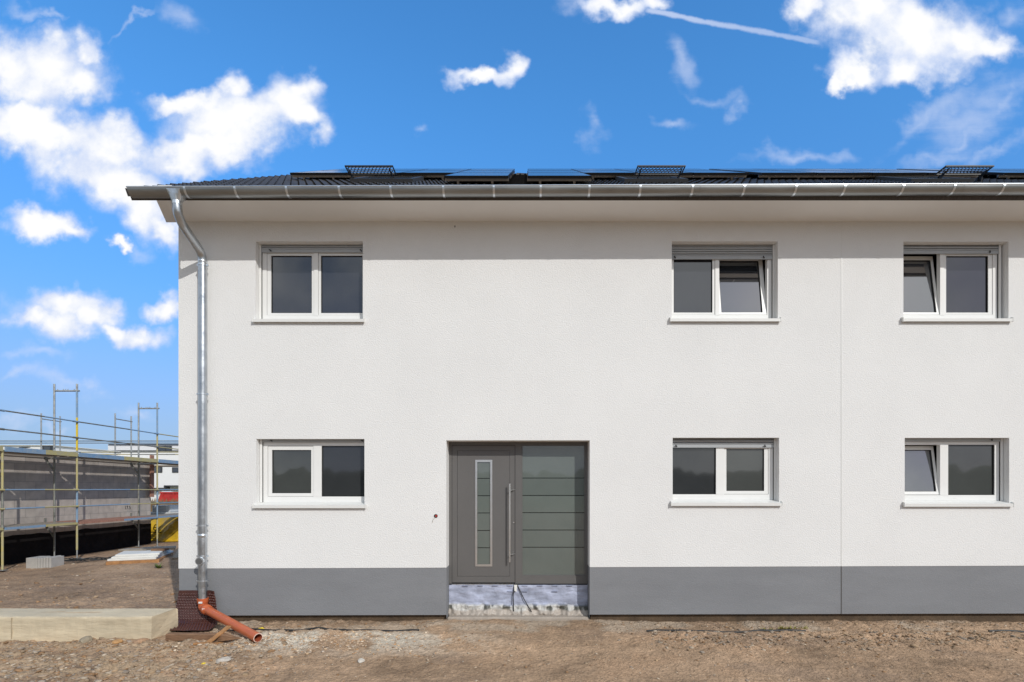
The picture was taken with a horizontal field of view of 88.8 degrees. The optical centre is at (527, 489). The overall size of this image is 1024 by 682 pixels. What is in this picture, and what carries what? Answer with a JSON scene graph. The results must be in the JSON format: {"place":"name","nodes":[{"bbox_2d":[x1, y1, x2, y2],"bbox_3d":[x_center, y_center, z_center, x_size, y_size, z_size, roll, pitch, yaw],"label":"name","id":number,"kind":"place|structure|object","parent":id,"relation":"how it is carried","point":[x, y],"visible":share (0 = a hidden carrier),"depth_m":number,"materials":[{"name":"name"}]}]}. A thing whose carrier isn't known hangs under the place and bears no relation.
{"place":"outdoors","nodes":[
{"label":"outdoors","id":0,"kind":"place"},
{"bbox_2d":[0,553,176,608],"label":"gravel","id":1,"kind":"structure","parent":0,"point":[75,607],"depth_m":10.60,"materials":[{"name":"brown gravel"}]},
{"bbox_2d":[0,637,303,681],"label":"gravel","id":2,"kind":"structure","parent":0,"point":[62,665],"depth_m":6.07,"materials":[{"name":"brown gravel"}]},
{"bbox_2d":[0,541,1023,681],"bbox_3d":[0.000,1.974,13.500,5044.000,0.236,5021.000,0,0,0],"label":"ground","id":3,"kind":"structure","parent":0,"point":[758,665],"depth_m":6.58,"materials":[{"name":"brown soil"}]},
{"bbox_2d":[26,556,49,568],"bbox_3d":[-12.684,1.886,13.548,0.270,0.275,0.420,0,0,-3],"label":"kerb slab","id":4,"kind":"object","parent":3,"relation":"on","point":[31,562],"depth_m":13.34,"materials":[{"name":"grey concrete"}]},
{"bbox_2d":[40,557,44,567],"bbox_3d":[-12.450,1.891,13.566,0.055,0.275,0.420,0,0,-3],"label":"kerb slab","id":5,"kind":"object","parent":3,"relation":"on","point":[41,562],"depth_m":13.36,"materials":[{"name":"grey concrete"}]},
{"bbox_2d":[37,556,50,568],"bbox_3d":[-12.512,1.891,13.553,0.055,0.263,0.420,0,0,-3],"label":"kerb slab","id":6,"kind":"object","parent":3,"relation":"on","point":[38,563],"depth_m":13.34,"materials":[{"name":"grey concrete"}]},
{"bbox_2d":[43,557,45,567],"bbox_3d":[-12.388,1.880,13.578,0.055,0.263,0.420,0,0,-3],"label":"kerb slab","id":7,"kind":"object","parent":3,"relation":"on","point":[44,562],"depth_m":13.37,"materials":[{"name":"grey concrete"}]},
{"bbox_2d":[46,555,60,567],"bbox_3d":[-12.326,1.873,13.589,0.055,0.275,0.420,0,0,-3],"label":"kerb slab","id":8,"kind":"object","parent":3,"relation":"on","point":[47,562],"depth_m":13.39,"materials":[{"name":"grey concrete"}]},
{"bbox_2d":[49,556,63,567],"bbox_3d":[-12.264,1.882,13.601,0.055,0.263,0.420,0,0,-3],"label":"kerb slab","id":9,"kind":"object","parent":3,"relation":"on","point":[56,561],"depth_m":13.56,"materials":[{"name":"grey concrete"}]},
{"bbox_2d":[0,445,121,455],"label":"white building","id":10,"kind":"structure","parent":3,"relation":"on","point":[63,448],"depth_m":61.72,"materials":[{"name":"white paint"}]},
{"bbox_2d":[42,446,52,449],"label":"window","id":11,"kind":"structure","parent":10,"relation":"in","point":[43,447],"depth_m":59.90,"materials":[{"name":"grey glass"}]},
{"bbox_2d":[0,454,150,565],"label":"unfinished building","id":12,"kind":"structure","parent":3,"relation":"on","point":[26,472],"depth_m":16.02,"materials":[{"name":"grey concrete"}]},
{"bbox_2d":[150,455,153,496],"bbox_3d":[-13.880,-0.495,19.300,0.040,1.550,0.180,0,0,0],"label":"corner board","id":13,"kind":"object","parent":12,"relation":"attached to","point":[151,478],"visible":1,"depth_m":19.30,"materials":[{"name":"brown wood"}]},
{"bbox_2d":[79,636,92,643],"bbox_3d":[-5.818,1.990,6.879,0.148,0.122,0.192,0,0,-34],"label":"rock","id":14,"kind":"object","parent":3,"relation":"on","point":[85,639],"visible":0.84,"depth_m":6.83,"materials":[{"name":"grey stone"}]},
{"bbox_2d":[64,556,112,561],"bbox_3d":[-11.568,1.882,14.325,2.209,0.092,0.547,0,0,-20],"label":"wire scrap","id":15,"kind":"object","parent":3,"relation":"on","point":[86,559],"visible":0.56,"depth_m":14.09,"materials":[{"name":"black metal"}]},
{"bbox_2d":[0,608,177,641],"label":"concrete beam","id":16,"kind":"structure","parent":3,"relation":"on","point":[45,624],"depth_m":7.04,"materials":[{"name":"beige concrete"}]},
{"bbox_2d":[0,384,177,570],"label":"scaffold","id":17,"kind":"object","parent":3,"relation":"on","point":[54,454],"visible":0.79,"depth_m":14.99,"materials":[{"name":"metal"}]},
{"bbox_2d":[40,413,177,502],"bbox_3d":[-18.000,-0.534,21.476,9.451,5.072,0.968,0,0,0],"label":"scaffold","id":18,"kind":"object","parent":3,"relation":"on","point":[114,452],"visible":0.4,"depth_m":21.39,"materials":[{"name":"grey metal"}]},
{"bbox_2d":[112,639,122,643],"bbox_3d":[-5.405,2.009,6.879,0.127,0.062,0.128,0,0,10],"label":"rock","id":19,"kind":"object","parent":3,"relation":"on","point":[117,641],"visible":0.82,"depth_m":6.85,"materials":[{"name":"brown stone"}]},
{"bbox_2d":[106,552,172,564],"bbox_3d":[-10.595,1.890,14.345,1.140,0.090,1.720,0,0,-24],"label":"pallet batten","id":20,"kind":"object","parent":3,"relation":"on","point":[158,560],"visible":0.74,"depth_m":13.61,"materials":[{"name":"wood"}]},
{"bbox_2d":[107,550,172,560],"bbox_3d":[-10.612,1.818,14.393,1.050,0.050,1.700,0,0,-21],"label":"white board","id":21,"kind":"object","parent":20,"relation":"on","point":[145,558],"visible":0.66,"depth_m":13.66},
{"bbox_2d":[111,550,170,558],"bbox_3d":[-10.594,1.766,14.386,1.000,0.050,1.590,0,0,-24],"label":"white board","id":22,"kind":"object","parent":21,"relation":"on","point":[141,556],"visible":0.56,"depth_m":13.71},
{"bbox_2d":[115,550,163,556],"bbox_3d":[-10.575,1.714,14.380,0.950,0.050,1.480,0,0,-27],"label":"white board","id":23,"kind":"object","parent":22,"relation":"on","point":[135,553],"visible":0.54,"depth_m":13.87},
{"bbox_2d":[118,548,146,550],"bbox_3d":[-10.920,1.671,14.600,0.720,0.035,0.420,0,0,-7],"label":"plank","id":24,"kind":"object","parent":23,"relation":"on","point":[131,549],"visible":0.78,"depth_m":14.40,"materials":[{"name":"beige wood"}]},
{"bbox_2d":[140,546,175,550],"bbox_3d":[-10.399,1.658,14.717,0.800,0.060,0.260,0,6,-29],"label":"plank","id":25,"kind":"object","parent":23,"relation":"on","point":[169,547],"visible":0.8,"depth_m":14.73,"materials":[{"name":"grey wood"}]},
{"bbox_2d":[151,548,168,550],"bbox_3d":[-10.180,1.658,14.460,0.360,0.060,0.200,0,0,-3],"label":"plank","id":26,"kind":"object","parent":23,"relation":"on","point":[158,549],"visible":1,"depth_m":14.37,"materials":[{"name":"wood"}]},
{"bbox_2d":[132,638,148,643],"bbox_3d":[-5.071,2.000,6.853,0.190,0.098,0.148,0,0,-35],"label":"rock","id":27,"kind":"object","parent":3,"relation":"on","point":[140,640],"visible":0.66,"depth_m":6.82,"materials":[{"name":"brown stone"}]},
{"bbox_2d":[108,444,177,500],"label":"white building","id":28,"kind":"structure","parent":3,"relation":"on","point":[167,477],"depth_m":70.00,"materials":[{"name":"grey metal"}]},
{"bbox_2d":[154,467,161,472],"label":"window","id":29,"kind":"structure","parent":28,"relation":"in","point":[159,468],"depth_m":69.85,"materials":[{"name":"grey metal"}]},
{"bbox_2d":[158,446,171,449],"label":"window","id":30,"kind":"structure","parent":28,"relation":"in","point":[159,446],"depth_m":73.90,"materials":[{"name":"grey glass"}]},
{"bbox_2d":[172,467,177,472],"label":"window","id":31,"kind":"structure","parent":28,"relation":"in","point":[174,469],"depth_m":69.85,"materials":[{"name":"grey glass"}]},
{"bbox_2d":[151,517,177,541],"bbox_3d":[-14.025,1.484,20.216,2.500,0.984,0.912,0,0,0],"label":"plastic sheet","id":32,"kind":"object","parent":3,"relation":"on","point":[167,529],"visible":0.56,"depth_m":20.10,"materials":[{"name":"yellow plastic"}]},
{"bbox_2d":[151,498,177,511],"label":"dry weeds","id":33,"kind":"object","parent":3,"relation":"on","point":[164,503],"depth_m":32.95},
{"bbox_2d":[158,491,177,501],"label":"skip container","id":34,"kind":"object","parent":3,"relation":"on","point":[168,495],"visible":0.31,"depth_m":40.10,"materials":[{"name":"red metal"}]},
{"bbox_2d":[172,550,177,558],"bbox_3d":[-9.753,1.800,14.677,0.180,0.140,0.750,0,20,-17],"label":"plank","id":35,"kind":"object","parent":3,"relation":"on","point":[175,556],"visible":0.2,"depth_m":14.37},
{"bbox_2d":[170,590,217,630],"bbox_3d":[-4.920,1.767,7.673,0.840,0.456,0.618,0,0,0],"label":"drainage membrane","id":36,"kind":"object","parent":3,"relation":"on","point":[191,616],"visible":0.75,"depth_m":7.86,"materials":[{"name":"brown plastic"}]},
{"bbox_2d":[165,632,242,640],"bbox_3d":[-4.300,1.966,6.970,1.090,0.095,0.106,-2,0,7],"label":"timber stake","id":37,"kind":"object","parent":3,"relation":"on","point":[177,636],"visible":0.88,"depth_m":6.94,"materials":[{"name":"brown wood"}]},
{"bbox_2d":[206,626,230,642],"bbox_3d":[-4.080,1.915,6.900,0.074,0.022,0.371,0,20,13],"label":"broken batten","id":38,"kind":"object","parent":37,"relation":"on","point":[217,635],"visible":1,"depth_m":6.88,"materials":[{"name":"brown wood"}]},
{"bbox_2d":[193,642,222,644],"bbox_3d":[-4.170,2.006,6.815,0.341,0.020,0.064,1,0,-5],"label":"wood scrap","id":39,"kind":"object","parent":3,"relation":"on","point":[195,643],"visible":0.59,"depth_m":6.80,"materials":[{"name":"brown wood"}]},
{"bbox_2d":[216,656,230,663],"bbox_3d":[-3.522,1.978,6.048,0.156,0.071,0.122,0,0,-25],"label":"rock","id":40,"kind":"object","parent":3,"relation":"on","point":[225,659],"visible":0.84,"depth_m":6.02,"materials":[{"name":"white stone"}]},
{"bbox_2d":[218,627,418,631],"bbox_3d":[-2.980,2.011,7.456,2.883,0.092,0.068,0,0,1],"label":"cable","id":41,"kind":"object","parent":3,"relation":"on","point":[291,630],"visible":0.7,"depth_m":7.45,"materials":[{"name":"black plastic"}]},
{"bbox_2d":[161,630,547,667],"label":"gravel","id":42,"kind":"structure","parent":3,"relation":"on","point":[310,651],"depth_m":6.90,"materials":[{"name":"gravel"}]},
{"bbox_2d":[358,658,364,662],"bbox_3d":[-1.964,2.018,6.151,0.083,0.059,0.112,0,0,-42],"label":"rock","id":43,"kind":"object","parent":3,"relation":"on","point":[361,660],"visible":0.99,"depth_m":6.13,"materials":[{"name":"white stone"}]},
{"bbox_2d":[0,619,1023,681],"bbox_3d":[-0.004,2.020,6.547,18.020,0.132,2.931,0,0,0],"label":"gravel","id":44,"kind":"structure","parent":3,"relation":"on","point":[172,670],"depth_m":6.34,"materials":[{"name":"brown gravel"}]},
{"bbox_2d":[125,165,1023,622],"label":"terraced house","id":45,"kind":"structure","parent":3,"relation":"on","point":[663,393],"depth_m":8.00,"materials":[{"name":"paint"}]},
{"bbox_2d":[197,597,262,641],"bbox_3d":[-4.257,1.826,7.389,1.776,0.371,0.159,0,0,37],"label":"drain pipe","id":46,"kind":"object","parent":45,"relation":"attached to","point":[205,607],"visible":0.98,"depth_m":7.31,"materials":[{"name":"orange plastic"}]},
{"bbox_2d":[252,244,364,321],"bbox_3d":[-3.319,-3.173,8.072,1.764,1.250,0.247,0,0,0],"label":"window","id":47,"kind":"structure","parent":45,"relation":"in","point":[298,283],"depth_m":8.16,"materials":[{"name":"white plastic"}]},
{"bbox_2d":[252,439,366,507],"bbox_3d":[-3.307,-0.243,8.072,1.768,1.065,0.247,0,0,0],"label":"window","id":48,"kind":"structure","parent":45,"relation":"in","point":[293,473],"depth_m":8.15,"materials":[{"name":"white plastic"}]},
{"bbox_2d":[449,442,587,584],"bbox_3d":[-0.147,0.511,8.373,2.192,2.561,0.383,0,0,0],"label":"front door","id":49,"kind":"structure","parent":45,"relation":"in","point":[518,511],"depth_m":8.28,"materials":[{"name":"grey paint"}]},
{"bbox_2d":[669,244,781,321],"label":"window","id":50,"kind":"structure","parent":45,"relation":"in","point":[710,282],"depth_m":8.16,"materials":[{"name":"white plastic"}]},
{"bbox_2d":[670,438,782,505],"bbox_3d":[3.021,-0.269,8.072,1.723,1.045,0.247,0,0,0],"label":"window","id":51,"kind":"structure","parent":45,"relation":"in","point":[706,472],"depth_m":8.14,"materials":[{"name":"white plastic"}]},
{"bbox_2d":[901,245,1013,321],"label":"window","id":52,"kind":"structure","parent":45,"relation":"in","point":[941,282],"depth_m":8.16,"materials":[{"name":"white plastic"}]},
{"bbox_2d":[902,439,1013,506],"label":"window","id":53,"kind":"structure","parent":45,"relation":"in","point":[938,472],"depth_m":8.15,"materials":[{"name":"white plastic"}]},
{"bbox_2d":[227,621,1023,633],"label":"gravel","id":54,"kind":"structure","parent":3,"relation":"on","point":[896,627],"depth_m":7.76,"materials":[{"name":"gravel"}]},
{"bbox_2d":[646,629,805,632],"bbox_3d":[2.820,2.016,7.433,2.244,0.063,0.060,0,0,2],"label":"cable","id":55,"kind":"object","parent":3,"relation":"on","point":[776,630],"visible":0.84,"depth_m":7.42,"materials":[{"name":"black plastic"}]},
{"bbox_2d":[778,625,808,628],"bbox_3d":[3.884,2.013,7.642,0.460,0.049,0.113,0,0,0],"label":"weed tuft","id":56,"kind":"object","parent":3,"relation":"on","point":[781,627],"visible":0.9,"depth_m":7.64,"materials":[{"name":"plant"}]},
{"bbox_2d":[988,630,1023,631],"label":"cable","id":57,"kind":"object","parent":3,"relation":"on","point":[1005,630],"visible":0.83,"depth_m":7.45,"materials":[{"name":"black plastic"}]},
{"bbox_2d":[0,0,1023,449],"label":"sky","id":58,"kind":"structure","parent":0,"point":[99,98],"materials":[{"name":"blue"}]},
{"bbox_2d":[649,630,1023,653],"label":"gravel","id":59,"kind":"structure","parent":0,"point":[849,634],"depth_m":7.06,"materials":[{"name":"brown gravel"}]},
{"bbox_3d":[-14.070,1.721,21.300,2.600,0.550,1.000,0,0,0],"label":"pack pallet","id":60,"kind":"object","parent":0,"visible":0},
{"bbox_3d":[-14.070,1.261,21.268,2.600,0.370,1.065,0,0,0],"label":"wrapped pack","id":61,"kind":"object","parent":60,"relation":"on","visible":0},
{"bbox_2d":[151,512,177,514],"bbox_3d":[-14.120,0.996,21.400,2.700,0.160,0.800,0,0,0],"label":"slab pack","id":62,"kind":"object","parent":61,"relation":"on","point":[153,513],"visible":0.02,"depth_m":21.01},
{"bbox_2d":[152,505,177,511],"bbox_3d":[-14.812,0.776,21.399,0.728,0.280,0.602,0,0,0],"label":"block pack","id":63,"kind":"object","parent":62,"relation":"on","point":[167,508],"visible":0.85,"depth_m":21.10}
]}

